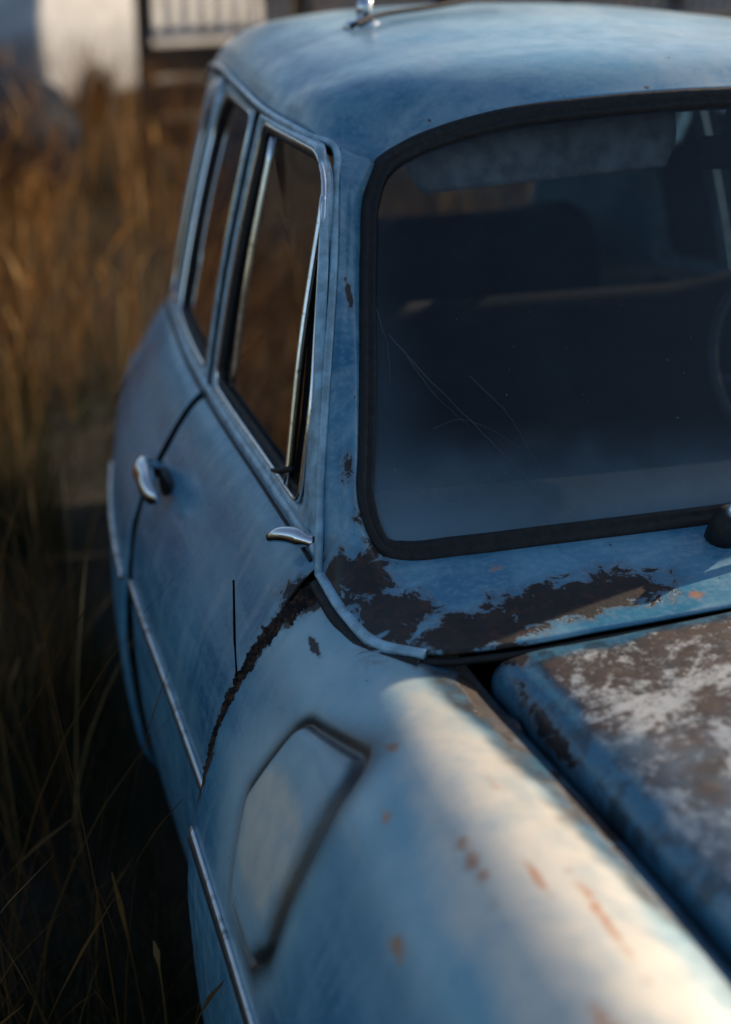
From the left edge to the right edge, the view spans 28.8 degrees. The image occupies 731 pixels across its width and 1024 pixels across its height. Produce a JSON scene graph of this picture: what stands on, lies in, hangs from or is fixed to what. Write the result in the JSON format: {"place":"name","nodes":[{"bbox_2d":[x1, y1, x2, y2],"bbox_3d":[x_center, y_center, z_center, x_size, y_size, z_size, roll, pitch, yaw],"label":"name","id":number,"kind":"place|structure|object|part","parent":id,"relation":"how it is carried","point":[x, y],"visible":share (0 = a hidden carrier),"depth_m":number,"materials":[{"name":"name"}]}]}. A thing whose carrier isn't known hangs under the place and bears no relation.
{"place":"outdoors","nodes":[
{"label":"outdoors","id":0,"kind":"place"},
{"bbox_2d":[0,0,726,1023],"bbox_3d":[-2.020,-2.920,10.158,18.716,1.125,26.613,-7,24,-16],"label":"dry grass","id":1,"kind":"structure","parent":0,"point":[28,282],"depth_m":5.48,"materials":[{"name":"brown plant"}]},
{"bbox_2d":[0,0,730,1023],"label":"ground","id":2,"kind":"structure","parent":0,"point":[176,858],"depth_m":3.44,"materials":[{"name":"brown plant"}]},
{"bbox_2d":[0,64,83,218],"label":"dark blue car","id":3,"kind":"object","parent":2,"relation":"on","point":[52,98],"visible":0.57,"depth_m":8.13,"materials":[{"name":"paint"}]},
{"bbox_2d":[0,0,261,134],"bbox_3d":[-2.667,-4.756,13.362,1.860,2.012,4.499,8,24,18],"label":"building","id":4,"kind":"structure","parent":2,"relation":"on","point":[40,25],"depth_m":11.90,"materials":[{"name":"paint"}]},
{"bbox_2d":[108,0,730,1023],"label":"vintage car","id":5,"kind":"object","parent":2,"relation":"on","point":[420,468],"visible":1,"depth_m":1.98,"materials":[{"name":"blue paint"}]},
{"bbox_3d":[0.503,0.210,2.544,1.738,0.789,0.756,-7,24,-16],"label":"front door","id":6,"kind":"part","parent":5,"relation":"part of","materials":[{"name":"blue paint"}]},
{"bbox_3d":[0.501,-0.382,2.306,1.412,0.491,0.729,-7,24,-16],"label":"front door window frame","id":7,"kind":"part","parent":5,"relation":"part of","materials":[{"name":"paint"}]},
{"bbox_3d":[0.491,-0.400,2.331,1.378,0.448,0.576,-7,24,-16],"label":"front door window glass","id":8,"kind":"part","parent":5,"relation":"part of","materials":[{"name":"clear glass"}]},
{"bbox_3d":[-0.134,0.214,2.375,0.040,0.640,0.780,-7,24,-16],"label":"inner door panel","id":9,"kind":"part","parent":5,"relation":"part of","materials":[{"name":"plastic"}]},
{"bbox_3d":[-0.002,-0.936,3.854,1.004,0.703,0.320,-7,24,-16],"label":"rear window glass","id":10,"kind":"part","parent":5,"relation":"part of","materials":[{"name":"clear glass"}]},
{"bbox_3d":[0.297,-0.050,3.165,1.775,0.791,0.624,-7,24,-16],"label":"rear door","id":11,"kind":"part","parent":5,"relation":"part of","materials":[{"name":"blue paint"}]},
{"bbox_3d":[0.193,-0.746,3.245,1.336,0.526,0.311,-7,24,-16],"label":"quarter window frame","id":12,"kind":"part","parent":5,"relation":"part of","materials":[{"name":"paint"}]},
{"bbox_3d":[0.312,-0.618,2.876,1.405,0.496,0.564,-7,24,-16],"label":"rear door window frame","id":13,"kind":"part","parent":5,"relation":"part of","materials":[{"name":"paint"}]},
{"bbox_3d":[0.315,-0.621,2.865,1.368,0.444,0.474,-7,24,-16],"label":"rear door window glass","id":14,"kind":"part","parent":5,"relation":"part of","materials":[{"name":"clear glass"}]},
{"bbox_3d":[0.838,-0.195,3.410,0.040,0.600,0.700,-7,24,-16],"label":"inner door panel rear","id":15,"kind":"part","parent":5,"relation":"part of","materials":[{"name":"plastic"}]},
{"bbox_3d":[0.198,-0.743,3.228,1.293,0.439,0.202,-7,24,-16],"label":"quarter window glass","id":16,"kind":"part","parent":5,"relation":"part of","materials":[{"name":"clear glass"}]},
{"bbox_2d":[134,0,730,180],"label":"wooden fence","id":17,"kind":"object","parent":2,"relation":"on","point":[202,54],"visible":0.32,"depth_m":9.98,"materials":[{"name":"white wood"}]}
]}

